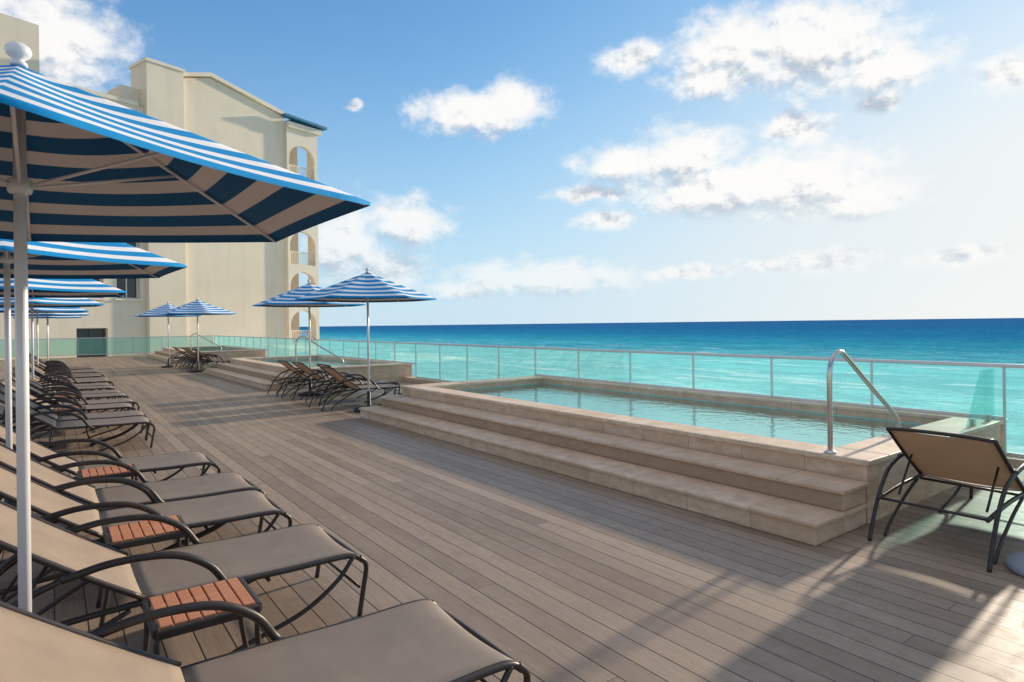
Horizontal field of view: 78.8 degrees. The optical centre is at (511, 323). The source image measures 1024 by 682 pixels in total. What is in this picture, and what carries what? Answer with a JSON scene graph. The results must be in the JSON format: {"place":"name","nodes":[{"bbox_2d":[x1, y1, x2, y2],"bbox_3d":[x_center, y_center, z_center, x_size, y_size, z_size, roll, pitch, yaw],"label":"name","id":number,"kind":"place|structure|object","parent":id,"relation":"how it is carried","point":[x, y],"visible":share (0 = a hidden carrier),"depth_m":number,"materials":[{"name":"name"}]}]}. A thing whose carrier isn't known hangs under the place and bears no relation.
{"place":"outdoors","nodes":[
{"label":"outdoors","id":0,"kind":"place"},
{"bbox_2d":[0,13,326,359],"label":"hotel building","id":1,"kind":"structure","parent":0,"point":[239,279],"depth_m":43.34,"materials":[{"name":"beige paint"}]},
{"bbox_2d":[76,328,105,356],"bbox_3d":[-25.620,1.204,37.828,0.080,1.860,1.674,-1,0,36],"label":"door","id":2,"kind":"structure","parent":1,"relation":"in","point":[95,343],"depth_m":37.90,"materials":[{"name":"glass"}]},
{"bbox_2d":[88,279,105,299],"bbox_3d":[-25.567,-2.348,37.566,0.500,1.799,1.785,-1,0,36],"label":"window","id":3,"kind":"structure","parent":1,"relation":"in","point":[99,280],"depth_m":37.93,"materials":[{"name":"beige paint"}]},
{"bbox_2d":[115,278,142,300],"bbox_3d":[-24.286,-2.375,39.369,0.500,1.806,1.575,-1,0,36],"label":"window","id":4,"kind":"structure","parent":1,"relation":"in","point":[130,286],"depth_m":39.61,"materials":[{"name":"grey glass"}]},
{"bbox_2d":[0,0,1023,326],"label":"sky","id":5,"kind":"structure","parent":0,"point":[514,161],"materials":[{"name":"blue"}]},
{"bbox_2d":[299,318,1023,453],"bbox_3d":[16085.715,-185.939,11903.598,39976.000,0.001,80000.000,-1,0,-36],"label":"sea","id":6,"kind":"structure","parent":0,"point":[970,389],"depth_m":202.68,"materials":[{"name":"liquid"}]},
{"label":"terrace base","id":7,"kind":"structure","parent":0,"visible":0},
{"bbox_2d":[0,355,1023,681],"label":"wooden deck floor","id":8,"kind":"structure","parent":7,"relation":"on","point":[542,575],"depth_m":4.11,"materials":[{"name":"wood"}]},
{"bbox_2d":[0,307,87,376],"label":"patio umbrella","id":9,"kind":"object","parent":8,"relation":"on","point":[36,310],"visible":0.22,"depth_m":16.84,"materials":[{"name":"fabric"}]},
{"bbox_2d":[3,312,89,360],"bbox_3d":[-15.839,0.445,21.243,2.620,2.693,2.269,-1,0,-12],"label":"patio umbrella","id":10,"kind":"object","parent":8,"relation":"on","point":[60,314],"visible":0.18,"depth_m":21.22,"materials":[{"name":"fabric"}]},
{"bbox_2d":[12,316,81,353],"bbox_3d":[-19.110,0.485,25.664,2.620,2.693,2.269,-1,0,-8],"label":"patio umbrella","id":11,"kind":"object","parent":8,"relation":"on","point":[53,317],"visible":0.17,"depth_m":25.52,"materials":[{"name":"fabric"}]},
{"bbox_2d":[0,297,103,393],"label":"patio umbrella","id":12,"kind":"object","parent":8,"relation":"on","point":[59,302],"visible":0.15,"depth_m":12.34,"materials":[{"name":"fabric"}]},
{"bbox_2d":[3,366,114,411],"bbox_3d":[-9.383,1.289,12.999,1.880,0.868,0.755,-1,0,-35],"label":"sun lounger","id":13,"kind":"object","parent":8,"relation":"on","point":[85,388],"visible":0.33,"depth_m":13.17,"materials":[{"name":"woven sling fabric"},{"name":"dark bronze metal"}]},
{"bbox_2d":[29,353,93,370],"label":"sun lounger","id":14,"kind":"object","parent":8,"relation":"on","point":[62,362],"visible":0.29,"depth_m":20.41,"materials":[{"name":"grey metal"}]},
{"bbox_2d":[29,354,94,377],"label":"sun lounger","id":15,"kind":"object","parent":8,"relation":"on","point":[63,364],"visible":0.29,"depth_m":19.66,"materials":[{"name":"grey metal"}]},
{"bbox_2d":[3,370,121,417],"bbox_3d":[-8.604,1.280,12.020,1.880,0.868,0.756,-1,0,-36],"label":"sun lounger","id":16,"kind":"object","parent":8,"relation":"on","point":[95,391],"visible":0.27,"depth_m":12.25,"materials":[{"name":"fabric"}]},
{"bbox_2d":[30,356,95,377],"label":"sun lounger","id":17,"kind":"object","parent":8,"relation":"on","point":[72,370],"visible":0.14,"depth_m":18.82,"materials":[{"name":"grey metal"}]},
{"bbox_2d":[0,278,126,450],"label":"patio umbrella","id":18,"kind":"object","parent":8,"relation":"on","point":[64,288],"visible":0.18,"depth_m":8.28,"materials":[{"name":"fabric"}]},
{"bbox_2d":[29,356,101,383],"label":"sun lounger","id":19,"kind":"object","parent":8,"relation":"on","point":[64,366],"visible":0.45,"depth_m":17.98,"materials":[{"name":"grey metal"}]},
{"bbox_2d":[29,362,102,383],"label":"sun lounger","id":20,"kind":"object","parent":8,"relation":"on","point":[75,376],"visible":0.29,"depth_m":16.41,"materials":[{"name":"grey metal"}]},
{"bbox_2d":[52,395,80,404],"bbox_3d":[-7.673,1.467,10.730,0.484,0.451,0.384,-1,0,-36],"label":"side table","id":21,"kind":"object","parent":8,"relation":"on","point":[79,399],"visible":0.3,"depth_m":10.66,"materials":[{"name":"brown wood"}]},
{"bbox_2d":[4,372,129,422],"bbox_3d":[-8.118,1.274,11.409,1.880,0.868,0.756,-1,0,-36],"label":"sun lounger","id":22,"kind":"object","parent":8,"relation":"on","point":[85,396],"visible":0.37,"depth_m":11.49,"materials":[{"name":"grey fabric"}]},
{"bbox_2d":[29,359,104,383],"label":"sun lounger","id":23,"kind":"object","parent":8,"relation":"on","point":[39,366],"visible":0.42,"depth_m":17.07,"materials":[{"name":"brown metal"}]},
{"bbox_2d":[0,379,136,432],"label":"sun lounger","id":24,"kind":"object","parent":8,"relation":"on","point":[93,407],"visible":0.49,"depth_m":9.82,"materials":[{"name":"grey fabric"}]},
{"bbox_2d":[29,363,109,390],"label":"sun lounger","id":25,"kind":"object","parent":8,"relation":"on","point":[40,370],"visible":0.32,"depth_m":15.55,"materials":[{"name":"grey metal"}]},
{"bbox_2d":[49,406,89,441],"bbox_3d":[-6.460,1.452,9.090,0.484,0.451,0.384,-1,0,-36],"label":"side table","id":26,"kind":"object","parent":8,"relation":"on","point":[68,410],"visible":0.59,"depth_m":9.03,"materials":[{"name":"brown wood"}]},
{"bbox_2d":[29,366,113,390],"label":"sun lounger","id":27,"kind":"object","parent":8,"relation":"on","point":[74,380],"visible":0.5,"depth_m":14.76,"materials":[{"name":"brown metal"}]},
{"bbox_2d":[29,372,113,398],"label":"sun lounger","id":28,"kind":"object","parent":8,"relation":"on","point":[89,384],"visible":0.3,"depth_m":13.88,"materials":[{"name":"brown metal"}]},
{"bbox_2d":[0,385,147,445],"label":"sun lounger","id":29,"kind":"object","parent":8,"relation":"on","point":[100,415],"visible":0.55,"depth_m":8.88,"materials":[{"name":"grey fabric"}]},
{"bbox_2d":[12,376,139,431],"bbox_3d":[-7.361,1.264,10.417,1.880,0.868,0.756,-1,0,-38],"label":"sun lounger","id":30,"kind":"object","parent":8,"relation":"on","point":[83,401],"visible":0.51,"depth_m":10.53,"materials":[{"name":"woven sling fabric"},{"name":"dark bronze metal"}]},
{"bbox_2d":[0,392,155,450],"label":"sun lounger","id":31,"kind":"object","parent":8,"relation":"on","point":[48,421],"visible":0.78,"depth_m":8.18,"materials":[{"name":"woven sling fabric"},{"name":"dark bronze metal"}]},
{"bbox_2d":[0,239,186,503],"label":"patio umbrella","id":32,"kind":"object","parent":8,"relation":"on","point":[76,260],"visible":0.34,"depth_m":4.82,"materials":[{"name":"fabric"}]},
{"bbox_2d":[77,463,137,480],"bbox_3d":[-3.286,1.414,5.069,0.484,0.451,0.384,-1,0,-36],"label":"side table","id":33,"kind":"object","parent":8,"relation":"on","point":[118,471],"visible":0.59,"depth_m":5.00,"materials":[{"name":"brown wood"}]},
{"bbox_2d":[0,424,220,480],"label":"sun lounger","id":34,"kind":"object","parent":8,"relation":"on","point":[39,452],"visible":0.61,"depth_m":5.67,"materials":[{"name":"woven sling fabric"},{"name":"dark bronze metal"}]},
{"bbox_2d":[0,443,266,575],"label":"sun lounger","id":35,"kind":"object","parent":8,"relation":"on","point":[85,491],"visible":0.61,"depth_m":4.66,"materials":[{"name":"beige fabric"}]},
{"bbox_2d":[95,515,193,625],"bbox_3d":[-2.106,1.399,3.592,0.484,0.451,0.384,-1,0,-36],"label":"side table","id":36,"kind":"object","parent":8,"relation":"on","point":[160,535],"visible":0.73,"depth_m":3.51,"materials":[{"name":"brown wood"}]},
{"bbox_2d":[0,465,292,602],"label":"sun lounger","id":37,"kind":"object","parent":8,"relation":"on","point":[53,506],"visible":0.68,"depth_m":4.08,"materials":[{"name":"woven sling fabric"},{"name":"dark bronze metal"}]},
{"bbox_2d":[134,301,201,367],"bbox_3d":[-14.032,0.423,25.441,2.620,2.693,2.269,-1,0,-6],"label":"patio umbrella","id":38,"kind":"object","parent":8,"relation":"on","point":[155,312],"visible":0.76,"depth_m":25.17,"materials":[{"name":"fabric"}]},
{"bbox_2d":[0,500,368,651],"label":"sun lounger","id":39,"kind":"object","parent":8,"relation":"on","point":[70,554],"visible":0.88,"depth_m":3.16,"materials":[{"name":"woven sling fabric"},{"name":"dark bronze metal"}]},
{"bbox_2d":[0,41,369,611],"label":"patio umbrella","id":40,"kind":"object","parent":8,"relation":"on","point":[78,165],"visible":0.97,"depth_m":2.75,"materials":[{"name":"fabric"}]},
{"bbox_2d":[167,347,216,365],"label":"sun lounger","id":41,"kind":"object","parent":8,"relation":"on","point":[180,352],"visible":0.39,"depth_m":26.45,"materials":[{"name":"brown metal"}]},
{"bbox_2d":[158,297,235,372],"bbox_3d":[-11.331,0.390,22.464,2.620,2.693,2.269,-1,0,-12],"label":"patio umbrella","id":42,"kind":"object","parent":8,"relation":"on","point":[197,307],"visible":0.99,"depth_m":22.15,"materials":[{"name":"fabric"}]},
{"bbox_2d":[175,347,227,367],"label":"sun lounger","id":43,"kind":"object","parent":8,"relation":"on","point":[180,359],"visible":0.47,"depth_m":25.24,"materials":[{"name":"brown metal"}]},
{"bbox_2d":[142,577,261,655],"bbox_3d":[-1.306,1.390,2.629,0.484,0.451,0.384,-1,0,-36],"label":"side table","id":44,"kind":"object","parent":8,"relation":"on","point":[237,590],"visible":0.79,"depth_m":2.61,"materials":[{"name":"wood"}]},
{"bbox_2d":[179,348,229,369],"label":"sun lounger","id":45,"kind":"object","parent":8,"relation":"on","point":[193,354],"visible":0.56,"depth_m":24.50,"materials":[{"name":"brown metal"}]},
{"bbox_2d":[147,333,265,363],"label":"swimming pool","id":46,"kind":"structure","parent":8,"relation":"on","point":[222,351],"depth_m":30.14,"materials":[{"name":"stone"}]},
{"bbox_2d":[185,348,229,370],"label":"sun lounger","id":47,"kind":"object","parent":8,"relation":"on","point":[203,359],"visible":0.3,"depth_m":23.87,"materials":[{"name":"brown metal"}]},
{"bbox_2d":[186,349,229,371],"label":"sun lounger","id":48,"kind":"object","parent":8,"relation":"on","point":[209,360],"visible":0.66,"depth_m":23.12,"materials":[{"name":"brown metal"}]},
{"bbox_2d":[0,599,530,681],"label":"sun lounger","id":49,"kind":"object","parent":8,"relation":"on","point":[424,640],"visible":1,"depth_m":2.27,"materials":[{"name":"beige fabric"}]},
{"bbox_2d":[267,360,347,396],"bbox_3d":[-4.851,1.256,15.060,1.880,0.825,0.755,-1,0,-37],"label":"sun lounger","id":50,"kind":"object","parent":8,"relation":"on","point":[286,364],"visible":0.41,"depth_m":14.79,"materials":[{"name":"brown metal"}]},
{"bbox_2d":[205,336,412,390],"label":"swimming pool","id":51,"kind":"structure","parent":8,"relation":"on","point":[260,372],"depth_m":17.91,"materials":[{"name":"stone"}]},
{"bbox_2d":[252,280,365,395],"bbox_3d":[-4.723,0.309,14.541,2.620,2.693,2.269,-1,0,-3],"label":"patio umbrella","id":52,"kind":"object","parent":8,"relation":"on","point":[285,299],"visible":0.69,"depth_m":14.29,"materials":[{"name":"fabric"}]},
{"bbox_2d":[281,361,370,399],"bbox_3d":[-4.246,1.248,14.327,1.880,0.825,0.755,-1,0,-38],"label":"sun lounger","id":53,"kind":"object","parent":8,"relation":"on","point":[304,368],"visible":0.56,"depth_m":14.06,"materials":[{"name":"brown metal"}]},
{"bbox_2d":[305,364,399,404],"bbox_3d":[-3.412,1.238,13.452,1.880,0.825,0.755,-1,0,-38],"label":"sun lounger","id":54,"kind":"object","parent":8,"relation":"on","point":[377,382],"visible":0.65,"depth_m":13.33,"materials":[{"name":"brown metal"}]},
{"bbox_2d":[309,366,401,410],"bbox_3d":[-3.047,1.233,12.538,1.880,0.825,0.755,-1,0,-36],"label":"sun lounger","id":55,"kind":"object","parent":8,"relation":"on","point":[338,376],"visible":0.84,"depth_m":12.34,"materials":[{"name":"brown metal"}]},
{"bbox_2d":[294,268,436,411],"bbox_3d":[-2.711,0.284,11.738,2.620,2.693,2.269,-1,0,-13],"label":"patio umbrella","id":56,"kind":"object","parent":8,"relation":"on","point":[367,287],"visible":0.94,"depth_m":11.41,"materials":[{"name":"fabric"}]},
{"bbox_2d":[359,349,1008,545],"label":"swimming pool","id":57,"kind":"structure","parent":8,"relation":"on","point":[809,472],"depth_m":6.57,"materials":[{"name":"stone"}]},
{"bbox_2d":[969,414,990,425],"bbox_3d":[4.902,0.765,6.519,0.820,0.549,0.040,-1,0,-36],"label":"glass clamp","id":58,"kind":"object","parent":57,"relation":"on","point":[972,421],"visible":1,"depth_m":6.38,"materials":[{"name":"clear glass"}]},
{"bbox_2d":[404,376,1023,468],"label":"kerb","id":59,"kind":"structure","parent":8,"relation":"on","point":[1015,462],"depth_m":16.27,"materials":[{"name":"stone"}]},
{"bbox_2d":[0,335,212,357],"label":"glass railing","id":60,"kind":"object","parent":59,"relation":"on","point":[107,344],"visible":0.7,"depth_m":36.11,"materials":[{"name":"teal glass"}]},
{"bbox_2d":[214,335,1023,456],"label":"glass railing","id":61,"kind":"object","parent":59,"relation":"on","point":[871,361],"visible":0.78,"depth_m":9.46,"materials":[{"name":"teal glass"}]},
{"bbox_2d":[867,427,1023,571],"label":"sun lounger","id":62,"kind":"object","parent":8,"relation":"on","point":[970,462],"visible":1,"depth_m":4.46,"materials":[{"name":"beige fabric"}]},
{"bbox_2d":[1005,551,1023,576],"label":"umbrella base","id":63,"kind":"object","parent":8,"relation":"on","point":[1014,562],"visible":1,"depth_m":3.93,"materials":[{"name":"silver metal"}]}
]}

